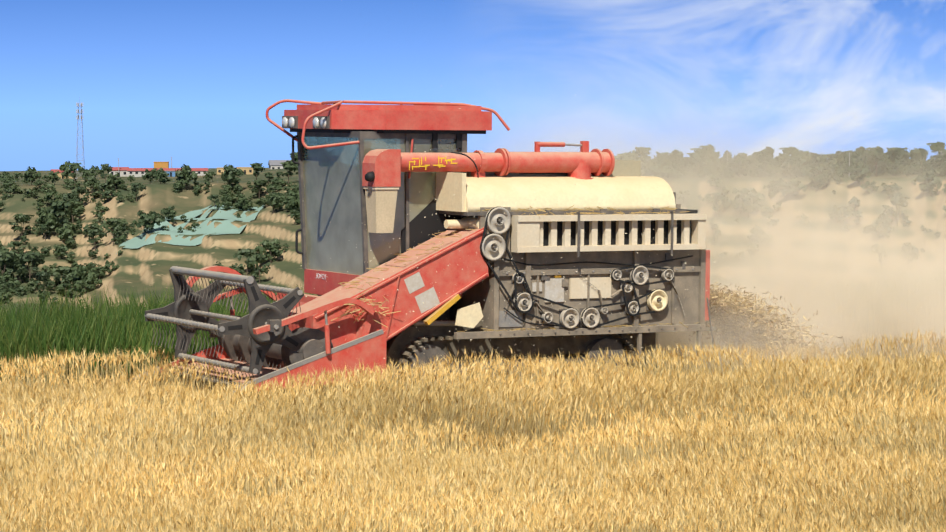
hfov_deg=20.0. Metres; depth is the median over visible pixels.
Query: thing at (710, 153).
orchard tree
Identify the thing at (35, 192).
slope tree
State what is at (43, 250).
slope tree
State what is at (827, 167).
slope tree
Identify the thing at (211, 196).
slope tree
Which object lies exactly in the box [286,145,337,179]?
big ridge tree
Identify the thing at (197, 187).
slope tree
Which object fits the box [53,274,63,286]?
slope tree
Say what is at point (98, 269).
slope tree
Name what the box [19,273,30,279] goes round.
slope tree
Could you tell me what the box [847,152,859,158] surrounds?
orchard tree
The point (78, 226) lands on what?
slope tree
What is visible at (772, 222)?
slope tree
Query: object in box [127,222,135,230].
slope tree
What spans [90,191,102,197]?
slope tree
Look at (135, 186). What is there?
slope tree
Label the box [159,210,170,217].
slope tree
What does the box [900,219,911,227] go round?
slope tree
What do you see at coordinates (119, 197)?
slope tree
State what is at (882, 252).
slope tree
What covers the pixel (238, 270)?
slope tree
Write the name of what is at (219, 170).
tan building
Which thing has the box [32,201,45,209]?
slope tree
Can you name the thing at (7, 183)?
slope tree
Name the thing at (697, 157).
orchard tree
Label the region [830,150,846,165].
orchard tree
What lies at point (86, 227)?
slope tree
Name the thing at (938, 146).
orchard tree
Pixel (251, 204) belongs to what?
slope tree
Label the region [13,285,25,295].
slope tree
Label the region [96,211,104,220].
slope tree
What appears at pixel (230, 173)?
slope tree
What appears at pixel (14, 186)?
slope tree
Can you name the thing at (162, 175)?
tree
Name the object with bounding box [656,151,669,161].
orchard tree
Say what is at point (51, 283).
slope tree
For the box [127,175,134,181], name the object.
tree
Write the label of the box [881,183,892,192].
slope tree
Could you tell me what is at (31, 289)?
slope tree
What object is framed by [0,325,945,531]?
wheat field
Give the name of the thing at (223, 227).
slope netting
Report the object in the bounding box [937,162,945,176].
orchard tree
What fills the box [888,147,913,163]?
orchard tree
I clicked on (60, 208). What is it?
slope tree
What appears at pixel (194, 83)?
sky
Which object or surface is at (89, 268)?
slope tree
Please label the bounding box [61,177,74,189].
slope tree
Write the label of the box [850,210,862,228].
slope tree
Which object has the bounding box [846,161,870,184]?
slope tree
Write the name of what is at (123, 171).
building
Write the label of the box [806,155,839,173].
orchard tree
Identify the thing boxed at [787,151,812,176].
orchard tree
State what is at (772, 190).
slope tree
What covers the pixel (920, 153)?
orchard tree
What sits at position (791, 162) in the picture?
orchard tree
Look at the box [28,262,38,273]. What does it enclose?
slope tree
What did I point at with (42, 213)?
slope tree
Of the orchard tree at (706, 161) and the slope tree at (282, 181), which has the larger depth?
the slope tree at (282, 181)
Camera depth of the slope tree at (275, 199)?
1088.99 m
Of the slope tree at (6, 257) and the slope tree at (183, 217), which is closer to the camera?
the slope tree at (6, 257)
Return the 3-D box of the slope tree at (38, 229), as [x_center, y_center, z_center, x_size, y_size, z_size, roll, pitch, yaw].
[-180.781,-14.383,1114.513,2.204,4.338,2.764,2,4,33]
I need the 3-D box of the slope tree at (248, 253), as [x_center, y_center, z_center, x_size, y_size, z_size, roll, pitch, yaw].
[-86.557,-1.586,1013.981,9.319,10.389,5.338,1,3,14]
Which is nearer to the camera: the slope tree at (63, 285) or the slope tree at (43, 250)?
the slope tree at (63, 285)
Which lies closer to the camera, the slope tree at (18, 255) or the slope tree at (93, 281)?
the slope tree at (93, 281)
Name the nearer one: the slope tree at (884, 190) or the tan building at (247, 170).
the slope tree at (884, 190)
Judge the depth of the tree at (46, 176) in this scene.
1201.79 m
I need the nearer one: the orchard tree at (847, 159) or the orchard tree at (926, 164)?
the orchard tree at (926, 164)
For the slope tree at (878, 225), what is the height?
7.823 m
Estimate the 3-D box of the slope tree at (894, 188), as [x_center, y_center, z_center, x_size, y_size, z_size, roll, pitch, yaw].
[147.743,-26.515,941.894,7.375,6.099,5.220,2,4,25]
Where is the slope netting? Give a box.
[116,205,264,253]
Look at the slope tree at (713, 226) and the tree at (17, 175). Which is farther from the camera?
the tree at (17, 175)
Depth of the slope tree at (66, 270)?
1041.64 m
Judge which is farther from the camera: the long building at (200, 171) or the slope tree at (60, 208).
the long building at (200, 171)
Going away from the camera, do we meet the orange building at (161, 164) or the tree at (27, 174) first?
the tree at (27, 174)
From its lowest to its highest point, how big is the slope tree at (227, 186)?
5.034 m
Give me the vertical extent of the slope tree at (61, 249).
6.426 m
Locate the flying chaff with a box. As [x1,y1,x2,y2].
[678,282,909,371]
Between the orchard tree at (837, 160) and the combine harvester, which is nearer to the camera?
the combine harvester
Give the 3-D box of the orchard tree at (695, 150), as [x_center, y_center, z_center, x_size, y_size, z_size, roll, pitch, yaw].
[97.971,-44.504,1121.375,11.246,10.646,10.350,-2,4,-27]
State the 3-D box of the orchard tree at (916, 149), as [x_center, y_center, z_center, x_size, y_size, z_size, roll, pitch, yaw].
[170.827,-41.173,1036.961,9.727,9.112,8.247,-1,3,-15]
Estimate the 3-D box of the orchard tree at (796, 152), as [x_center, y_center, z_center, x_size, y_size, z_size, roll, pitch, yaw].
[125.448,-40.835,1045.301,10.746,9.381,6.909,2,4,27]
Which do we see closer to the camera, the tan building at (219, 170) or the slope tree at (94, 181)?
the slope tree at (94, 181)
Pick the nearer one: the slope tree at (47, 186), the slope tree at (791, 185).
the slope tree at (791, 185)
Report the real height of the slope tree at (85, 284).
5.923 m
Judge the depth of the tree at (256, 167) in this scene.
1162.59 m
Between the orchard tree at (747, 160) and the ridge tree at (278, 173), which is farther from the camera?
the ridge tree at (278, 173)
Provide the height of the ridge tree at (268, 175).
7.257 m
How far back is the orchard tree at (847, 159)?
1009.67 m
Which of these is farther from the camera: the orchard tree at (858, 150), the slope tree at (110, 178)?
the slope tree at (110, 178)
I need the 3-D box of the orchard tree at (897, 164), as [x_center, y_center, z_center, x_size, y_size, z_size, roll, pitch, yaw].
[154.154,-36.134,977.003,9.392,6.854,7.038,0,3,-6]
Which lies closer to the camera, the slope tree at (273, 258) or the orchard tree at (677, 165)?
the slope tree at (273, 258)
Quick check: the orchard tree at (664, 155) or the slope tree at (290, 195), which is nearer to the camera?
the slope tree at (290, 195)
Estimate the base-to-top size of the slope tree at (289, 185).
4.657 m
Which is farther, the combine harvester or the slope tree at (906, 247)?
the slope tree at (906, 247)
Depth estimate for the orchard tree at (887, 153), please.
997.10 m
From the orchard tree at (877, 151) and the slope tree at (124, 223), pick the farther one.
the slope tree at (124, 223)
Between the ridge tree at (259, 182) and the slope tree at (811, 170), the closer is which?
the slope tree at (811, 170)
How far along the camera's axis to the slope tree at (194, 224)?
1085.86 m
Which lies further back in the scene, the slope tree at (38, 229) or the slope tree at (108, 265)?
the slope tree at (38, 229)
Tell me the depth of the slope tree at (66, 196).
1152.02 m
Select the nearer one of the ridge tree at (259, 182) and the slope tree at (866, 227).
the slope tree at (866, 227)
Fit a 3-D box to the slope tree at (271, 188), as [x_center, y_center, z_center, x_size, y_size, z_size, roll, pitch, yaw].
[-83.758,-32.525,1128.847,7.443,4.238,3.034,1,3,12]
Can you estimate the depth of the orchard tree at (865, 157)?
981.62 m
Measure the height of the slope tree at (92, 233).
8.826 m
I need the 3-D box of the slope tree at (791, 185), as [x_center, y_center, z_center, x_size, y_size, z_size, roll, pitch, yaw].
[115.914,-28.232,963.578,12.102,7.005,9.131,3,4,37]
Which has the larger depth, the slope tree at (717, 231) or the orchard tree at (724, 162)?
the orchard tree at (724, 162)
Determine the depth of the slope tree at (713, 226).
961.53 m
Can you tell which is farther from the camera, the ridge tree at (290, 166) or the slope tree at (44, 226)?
the ridge tree at (290, 166)
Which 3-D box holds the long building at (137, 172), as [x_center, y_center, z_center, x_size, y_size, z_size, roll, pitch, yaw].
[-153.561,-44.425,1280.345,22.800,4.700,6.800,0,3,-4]
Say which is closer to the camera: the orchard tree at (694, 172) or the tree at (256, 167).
the orchard tree at (694, 172)
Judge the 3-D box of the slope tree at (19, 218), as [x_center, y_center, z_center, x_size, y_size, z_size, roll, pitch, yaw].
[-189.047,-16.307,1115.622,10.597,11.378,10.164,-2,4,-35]
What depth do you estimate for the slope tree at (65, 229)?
1109.67 m
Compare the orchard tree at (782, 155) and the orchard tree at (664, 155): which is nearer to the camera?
the orchard tree at (782, 155)
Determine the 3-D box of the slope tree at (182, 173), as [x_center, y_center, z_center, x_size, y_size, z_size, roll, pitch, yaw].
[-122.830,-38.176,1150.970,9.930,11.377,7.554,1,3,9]
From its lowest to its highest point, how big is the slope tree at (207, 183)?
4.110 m
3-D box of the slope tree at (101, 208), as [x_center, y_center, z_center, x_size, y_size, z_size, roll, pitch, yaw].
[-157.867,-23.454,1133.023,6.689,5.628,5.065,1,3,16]
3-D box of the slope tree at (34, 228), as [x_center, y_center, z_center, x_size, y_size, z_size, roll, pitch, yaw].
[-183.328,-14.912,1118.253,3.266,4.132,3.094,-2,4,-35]
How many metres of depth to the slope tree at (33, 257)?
1051.74 m
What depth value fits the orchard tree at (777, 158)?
1044.73 m
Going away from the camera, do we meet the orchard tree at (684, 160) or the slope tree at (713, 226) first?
the slope tree at (713, 226)
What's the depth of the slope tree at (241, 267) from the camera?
1009.53 m
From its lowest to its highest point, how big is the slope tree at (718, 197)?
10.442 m
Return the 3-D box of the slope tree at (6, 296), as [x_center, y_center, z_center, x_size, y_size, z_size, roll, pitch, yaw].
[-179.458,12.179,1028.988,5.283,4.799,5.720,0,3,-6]
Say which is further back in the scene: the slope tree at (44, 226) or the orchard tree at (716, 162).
the slope tree at (44, 226)
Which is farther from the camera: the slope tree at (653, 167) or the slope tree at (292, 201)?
the slope tree at (292, 201)
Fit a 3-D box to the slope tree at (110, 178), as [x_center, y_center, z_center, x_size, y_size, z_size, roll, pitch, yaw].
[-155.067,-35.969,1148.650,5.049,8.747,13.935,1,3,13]
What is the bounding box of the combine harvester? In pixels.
[128,99,715,395]
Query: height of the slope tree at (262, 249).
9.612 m
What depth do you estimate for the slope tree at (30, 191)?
1169.14 m
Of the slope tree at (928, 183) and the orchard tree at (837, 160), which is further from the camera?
the orchard tree at (837, 160)
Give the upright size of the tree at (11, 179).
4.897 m
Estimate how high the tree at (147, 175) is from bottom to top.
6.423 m
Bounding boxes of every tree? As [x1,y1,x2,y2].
[0,171,13,177]
[0,174,15,181]
[0,250,16,275]
[0,262,16,281]
[0,272,13,288]
[2,186,12,198]
[2,292,11,303]
[3,180,11,192]
[3,286,16,297]
[4,278,26,293]
[7,241,25,252]
[9,182,20,192]
[9,213,34,238]
[12,250,25,269]
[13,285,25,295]
[14,172,23,181]
[14,252,44,279]
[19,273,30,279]
[21,238,29,244]
[24,166,40,184]
[24,188,32,197]
[26,281,34,291]
[27,246,39,252]
[27,286,36,293]
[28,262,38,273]
[29,226,37,233]
[32,188,37,196]
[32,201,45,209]
[33,178,45,191]
[34,271,52,297]
[35,227,41,235]
[36,207,49,223]
[38,182,54,193]
[38,223,51,240]
[40,246,49,256]
[41,289,50,300]
[42,175,49,183]
[43,188,62,202]
[43,213,59,233]
[44,263,56,271]
[45,279,54,290]
[47,201,74,224]
[47,266,73,289]
[48,170,60,182]
[52,286,66,294]
[53,244,68,256]
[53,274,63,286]
[55,222,73,241]
[57,283,73,297]
[59,160,70,178]
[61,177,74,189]
[61,193,78,200]
[64,262,104,282]
[65,201,83,222]
[65,238,77,248]
[66,252,73,259]
[69,162,84,184]
[71,264,92,286]
[72,186,89,201]
[73,280,93,293]
[74,221,82,233]
[82,168,91,180]
[83,175,99,190]
[83,224,91,234]
[85,262,100,271]
[87,222,99,229]
[87,229,106,249]
[87,276,101,289]
[88,249,99,257]
[89,165,103,176]
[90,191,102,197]
[90,204,105,214]
[94,266,107,278]
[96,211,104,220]
[97,183,113,194]
[100,163,112,182]
[100,217,121,244]
[101,188,120,198]
[102,260,119,273]
[106,172,119,189]
[111,237,119,244]
[114,177,124,187]
[116,194,124,201]
[116,227,128,235]
[119,234,126,242]
[120,220,129,228]
[126,193,134,201]
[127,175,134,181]
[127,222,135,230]
[130,182,146,201]
[132,210,164,232]
[142,169,157,181]
[150,167,162,179]
[156,170,168,183]
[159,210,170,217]
[161,205,176,216]
[166,213,175,222]
[172,184,179,192]
[175,164,197,189]
[175,183,184,191]
[180,214,188,221]
[191,221,200,228]
[192,185,200,193]
[203,171,212,180]
[203,180,211,187]
[207,194,219,206]
[215,201,221,208]
[219,183,231,192]
[219,188,229,193]
[220,194,228,205]
[221,164,244,185]
[221,200,230,207]
[224,194,232,206]
[230,193,236,201]
[232,267,244,273]
[233,185,242,194]
[233,201,247,210]
[233,248,255,274]
[237,264,245,274]
[238,194,248,210]
[247,200,253,209]
[249,179,267,197]
[249,253,270,282]
[250,163,264,179]
[252,184,264,195]
[255,198,265,207]
[255,238,283,261]
[260,193,271,204]
[263,172,273,184]
[267,184,282,192]
[267,192,285,212]
[269,245,281,256]
[270,177,278,184]
[271,252,277,261]
[275,171,283,178]
[275,178,285,186]
[280,161,297,182]
[280,200,288,211]
[282,243,289,251]
[283,182,292,191]
[285,190,298,200]
[285,204,299,213]
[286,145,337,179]
[288,185,298,192]
[289,196,299,205]
[290,211,300,223]
[320,161,333,178]
[617,153,634,159]
[628,146,650,167]
[641,159,676,177]
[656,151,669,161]
[667,149,688,166]
[669,160,687,177]
[678,157,691,167]
[683,161,712,177]
[690,152,712,168]
[690,155,713,176]
[691,148,700,152]
[698,148,718,175]
[699,144,718,154]
[702,195,710,204]
[707,158,722,174]
[710,222,717,228]
[712,192,728,219]
[713,227,720,239]
[718,252,727,258]
[721,151,733,167]
[723,154,747,176]
[729,187,749,214]
[740,187,764,217]
[742,156,755,169]
[747,225,763,243]
[752,229,772,244]
[753,151,768,175]
[759,147,774,161]
[761,206,773,218]
[763,180,777,197]
[767,219,778,225]
[770,155,780,167]
[773,202,781,209]
[776,153,789,167]
[776,158,798,176]
[777,178,807,196]
[779,146,796,155]
[780,155,796,175]
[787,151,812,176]
[791,149,802,158]
[801,165,828,192]
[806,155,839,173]
[809,171,824,189]
[819,163,833,186]
[828,205,852,223]
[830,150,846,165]
[831,157,846,168]
[833,168,843,182]
[840,157,854,172]
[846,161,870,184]
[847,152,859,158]
[847,197,859,211]
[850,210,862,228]
[854,146,864,155]
[856,153,870,175]
[860,180,878,192]
[863,225,870,233]
[865,155,889,175]
[866,146,888,176]
[870,217,893,238]
[877,212,890,222]
[878,249,887,268]
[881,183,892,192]
[882,195,908,225]
[883,160,906,175]
[884,147,894,158]
[884,158,906,175]
[885,182,902,196]
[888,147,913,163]
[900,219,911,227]
[901,242,918,258]
[905,245,924,260]
[907,148,931,164]
[908,148,927,163]
[915,169,941,196]
[919,159,926,167]
[920,159,932,172]
[926,141,945,157]
[929,155,944,175]
[934,231,940,237]
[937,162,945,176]
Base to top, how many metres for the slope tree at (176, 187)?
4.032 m
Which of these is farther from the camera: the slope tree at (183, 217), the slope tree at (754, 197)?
the slope tree at (183, 217)
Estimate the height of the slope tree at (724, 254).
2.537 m
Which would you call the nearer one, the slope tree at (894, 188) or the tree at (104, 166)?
the slope tree at (894, 188)
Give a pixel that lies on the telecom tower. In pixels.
(77, 110)
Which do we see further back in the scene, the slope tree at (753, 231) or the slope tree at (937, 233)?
the slope tree at (753, 231)
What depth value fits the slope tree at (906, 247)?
896.42 m
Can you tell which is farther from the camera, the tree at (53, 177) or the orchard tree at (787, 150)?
the tree at (53, 177)
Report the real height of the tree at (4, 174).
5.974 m
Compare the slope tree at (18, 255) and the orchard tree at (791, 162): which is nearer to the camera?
the orchard tree at (791, 162)
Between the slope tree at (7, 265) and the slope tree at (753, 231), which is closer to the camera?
the slope tree at (753, 231)
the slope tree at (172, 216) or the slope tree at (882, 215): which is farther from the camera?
the slope tree at (172, 216)
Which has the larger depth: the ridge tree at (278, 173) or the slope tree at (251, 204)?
the ridge tree at (278, 173)
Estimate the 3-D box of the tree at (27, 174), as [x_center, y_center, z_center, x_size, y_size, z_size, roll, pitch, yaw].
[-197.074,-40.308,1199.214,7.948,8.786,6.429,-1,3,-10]
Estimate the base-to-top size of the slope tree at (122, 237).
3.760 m
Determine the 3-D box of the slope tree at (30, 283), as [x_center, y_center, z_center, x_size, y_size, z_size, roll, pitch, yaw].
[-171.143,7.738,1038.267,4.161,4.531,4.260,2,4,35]
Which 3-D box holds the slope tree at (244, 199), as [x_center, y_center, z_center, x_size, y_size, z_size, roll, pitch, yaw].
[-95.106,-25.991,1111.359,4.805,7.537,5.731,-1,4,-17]
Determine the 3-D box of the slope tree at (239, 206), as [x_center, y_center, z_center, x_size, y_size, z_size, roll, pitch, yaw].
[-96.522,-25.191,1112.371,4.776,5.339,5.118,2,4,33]
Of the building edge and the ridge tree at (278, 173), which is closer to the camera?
the ridge tree at (278, 173)
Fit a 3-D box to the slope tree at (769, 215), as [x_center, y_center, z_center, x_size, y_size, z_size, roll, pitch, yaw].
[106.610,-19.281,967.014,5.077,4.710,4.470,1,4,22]
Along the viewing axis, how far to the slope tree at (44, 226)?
1111.32 m
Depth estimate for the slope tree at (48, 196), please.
1157.72 m
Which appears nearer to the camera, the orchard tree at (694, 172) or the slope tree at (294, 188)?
the orchard tree at (694, 172)
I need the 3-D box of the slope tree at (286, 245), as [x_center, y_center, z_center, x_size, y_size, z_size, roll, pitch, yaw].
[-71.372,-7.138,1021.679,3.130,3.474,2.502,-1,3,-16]
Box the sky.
[0,0,945,170]
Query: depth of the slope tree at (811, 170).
962.22 m
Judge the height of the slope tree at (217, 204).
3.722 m
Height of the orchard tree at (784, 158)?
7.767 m
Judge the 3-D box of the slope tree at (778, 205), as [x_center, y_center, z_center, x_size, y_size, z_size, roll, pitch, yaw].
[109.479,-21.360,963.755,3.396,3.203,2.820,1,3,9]
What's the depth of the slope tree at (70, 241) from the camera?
1101.42 m
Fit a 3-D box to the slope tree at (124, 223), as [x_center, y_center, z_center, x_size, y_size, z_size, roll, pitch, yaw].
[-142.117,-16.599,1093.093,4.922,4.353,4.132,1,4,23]
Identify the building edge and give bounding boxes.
[50,169,72,178]
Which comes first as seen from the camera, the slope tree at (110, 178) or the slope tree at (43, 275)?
the slope tree at (43, 275)
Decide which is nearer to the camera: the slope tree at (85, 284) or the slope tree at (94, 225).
the slope tree at (85, 284)
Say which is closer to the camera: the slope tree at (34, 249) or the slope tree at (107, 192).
the slope tree at (34, 249)
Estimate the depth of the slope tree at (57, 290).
1033.00 m
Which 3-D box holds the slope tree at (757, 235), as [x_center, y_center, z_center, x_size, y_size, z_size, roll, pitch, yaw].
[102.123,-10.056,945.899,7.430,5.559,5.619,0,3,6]
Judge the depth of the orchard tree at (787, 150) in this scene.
1091.39 m
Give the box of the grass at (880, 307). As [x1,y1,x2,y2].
[0,266,945,386]
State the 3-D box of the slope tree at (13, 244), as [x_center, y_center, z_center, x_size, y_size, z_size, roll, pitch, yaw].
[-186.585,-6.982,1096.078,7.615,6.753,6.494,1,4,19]
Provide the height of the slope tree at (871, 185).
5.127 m
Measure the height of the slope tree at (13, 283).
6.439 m
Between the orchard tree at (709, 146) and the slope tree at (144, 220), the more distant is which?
the orchard tree at (709, 146)
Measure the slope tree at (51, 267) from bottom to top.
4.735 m
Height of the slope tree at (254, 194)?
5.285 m
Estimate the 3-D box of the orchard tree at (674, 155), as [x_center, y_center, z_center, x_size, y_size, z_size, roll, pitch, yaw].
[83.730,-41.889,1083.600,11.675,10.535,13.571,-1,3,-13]
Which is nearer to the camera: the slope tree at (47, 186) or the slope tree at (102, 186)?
the slope tree at (102, 186)
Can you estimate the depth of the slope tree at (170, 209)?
1093.18 m
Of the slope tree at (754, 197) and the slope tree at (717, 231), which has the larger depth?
the slope tree at (754, 197)
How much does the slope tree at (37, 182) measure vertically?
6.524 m
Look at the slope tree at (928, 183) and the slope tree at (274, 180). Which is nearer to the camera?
the slope tree at (928, 183)
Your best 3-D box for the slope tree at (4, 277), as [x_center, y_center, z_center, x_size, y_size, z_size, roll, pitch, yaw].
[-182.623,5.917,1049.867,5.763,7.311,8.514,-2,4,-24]
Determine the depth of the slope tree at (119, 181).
1150.15 m
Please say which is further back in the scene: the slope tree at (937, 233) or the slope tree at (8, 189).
the slope tree at (8, 189)
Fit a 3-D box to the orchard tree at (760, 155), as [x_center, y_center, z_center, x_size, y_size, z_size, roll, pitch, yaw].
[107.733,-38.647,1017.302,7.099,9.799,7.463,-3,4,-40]
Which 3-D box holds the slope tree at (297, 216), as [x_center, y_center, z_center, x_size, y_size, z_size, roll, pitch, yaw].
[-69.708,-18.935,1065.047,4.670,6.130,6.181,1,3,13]
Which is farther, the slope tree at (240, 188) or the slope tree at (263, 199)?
the slope tree at (240, 188)
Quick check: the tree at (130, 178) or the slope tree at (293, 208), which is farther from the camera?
the tree at (130, 178)
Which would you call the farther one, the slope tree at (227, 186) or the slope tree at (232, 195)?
the slope tree at (227, 186)
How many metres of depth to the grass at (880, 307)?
33.72 m
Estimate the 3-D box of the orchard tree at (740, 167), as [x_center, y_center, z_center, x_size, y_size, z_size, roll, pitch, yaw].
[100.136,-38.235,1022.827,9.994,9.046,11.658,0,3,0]
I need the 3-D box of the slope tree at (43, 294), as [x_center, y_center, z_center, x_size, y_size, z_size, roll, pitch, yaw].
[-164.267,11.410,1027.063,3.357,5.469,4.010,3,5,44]
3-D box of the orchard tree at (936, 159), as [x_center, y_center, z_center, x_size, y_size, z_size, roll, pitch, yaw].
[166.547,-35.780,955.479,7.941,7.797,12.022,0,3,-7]
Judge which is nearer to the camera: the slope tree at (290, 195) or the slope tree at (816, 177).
the slope tree at (816, 177)
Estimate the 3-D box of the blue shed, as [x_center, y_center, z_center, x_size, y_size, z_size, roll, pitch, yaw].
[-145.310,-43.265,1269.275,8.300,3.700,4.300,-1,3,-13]
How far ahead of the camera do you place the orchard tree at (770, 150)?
1100.16 m
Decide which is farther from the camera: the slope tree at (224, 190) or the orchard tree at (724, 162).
the slope tree at (224, 190)
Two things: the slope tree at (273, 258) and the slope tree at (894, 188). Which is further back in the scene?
the slope tree at (273, 258)
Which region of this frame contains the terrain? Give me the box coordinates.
[0,166,945,531]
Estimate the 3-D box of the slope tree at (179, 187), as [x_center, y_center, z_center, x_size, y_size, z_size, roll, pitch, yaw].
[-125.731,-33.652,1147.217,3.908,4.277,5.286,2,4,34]
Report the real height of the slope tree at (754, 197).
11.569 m
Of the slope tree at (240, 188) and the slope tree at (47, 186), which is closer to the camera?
the slope tree at (240, 188)
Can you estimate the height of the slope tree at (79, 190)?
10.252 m
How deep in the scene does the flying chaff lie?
31.03 m
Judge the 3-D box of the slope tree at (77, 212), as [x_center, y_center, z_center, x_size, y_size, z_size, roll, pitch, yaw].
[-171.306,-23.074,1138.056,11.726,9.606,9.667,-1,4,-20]
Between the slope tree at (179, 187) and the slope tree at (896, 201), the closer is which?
the slope tree at (896, 201)
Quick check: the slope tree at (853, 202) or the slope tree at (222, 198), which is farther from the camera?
the slope tree at (222, 198)
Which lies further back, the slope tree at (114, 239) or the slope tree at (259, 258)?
the slope tree at (114, 239)
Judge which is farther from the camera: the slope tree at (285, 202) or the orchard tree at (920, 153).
the slope tree at (285, 202)
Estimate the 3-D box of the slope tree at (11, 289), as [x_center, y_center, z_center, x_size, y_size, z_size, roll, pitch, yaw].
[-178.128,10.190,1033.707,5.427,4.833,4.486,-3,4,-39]
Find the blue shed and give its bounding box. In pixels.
[164,171,174,176]
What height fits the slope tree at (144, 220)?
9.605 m
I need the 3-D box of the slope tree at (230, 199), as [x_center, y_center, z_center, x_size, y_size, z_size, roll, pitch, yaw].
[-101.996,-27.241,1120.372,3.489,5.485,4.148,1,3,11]
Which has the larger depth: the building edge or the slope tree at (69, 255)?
the building edge
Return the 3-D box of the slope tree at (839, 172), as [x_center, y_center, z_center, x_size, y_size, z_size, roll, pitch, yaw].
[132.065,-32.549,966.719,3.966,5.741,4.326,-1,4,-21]
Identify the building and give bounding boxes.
[109,167,128,176]
[127,168,175,176]
[153,162,168,167]
[175,168,207,175]
[217,167,234,174]
[236,167,252,174]
[268,160,290,168]
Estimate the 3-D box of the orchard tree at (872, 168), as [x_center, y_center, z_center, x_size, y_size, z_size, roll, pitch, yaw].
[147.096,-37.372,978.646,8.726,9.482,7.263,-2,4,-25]
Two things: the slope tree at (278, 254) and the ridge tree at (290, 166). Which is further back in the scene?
the ridge tree at (290, 166)
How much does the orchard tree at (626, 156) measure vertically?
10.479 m
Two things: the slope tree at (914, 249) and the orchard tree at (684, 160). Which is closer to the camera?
the slope tree at (914, 249)
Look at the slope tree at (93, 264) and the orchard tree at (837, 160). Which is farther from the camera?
the slope tree at (93, 264)
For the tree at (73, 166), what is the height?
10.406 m
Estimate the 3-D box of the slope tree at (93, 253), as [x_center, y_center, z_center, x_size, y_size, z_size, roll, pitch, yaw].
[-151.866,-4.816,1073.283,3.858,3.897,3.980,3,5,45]
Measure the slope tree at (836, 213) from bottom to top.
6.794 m
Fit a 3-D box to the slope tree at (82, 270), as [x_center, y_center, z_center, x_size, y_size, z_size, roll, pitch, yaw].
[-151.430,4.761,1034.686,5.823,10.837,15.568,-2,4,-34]
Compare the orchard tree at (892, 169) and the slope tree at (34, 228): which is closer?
the orchard tree at (892, 169)
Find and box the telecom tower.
[75,103,84,178]
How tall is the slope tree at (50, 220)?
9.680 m
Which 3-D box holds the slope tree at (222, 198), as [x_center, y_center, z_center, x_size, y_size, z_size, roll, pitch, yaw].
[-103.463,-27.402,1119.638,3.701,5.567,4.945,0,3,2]
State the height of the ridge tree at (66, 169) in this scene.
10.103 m
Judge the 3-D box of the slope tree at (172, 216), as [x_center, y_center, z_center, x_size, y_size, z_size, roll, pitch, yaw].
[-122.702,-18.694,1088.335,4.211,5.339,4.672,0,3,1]

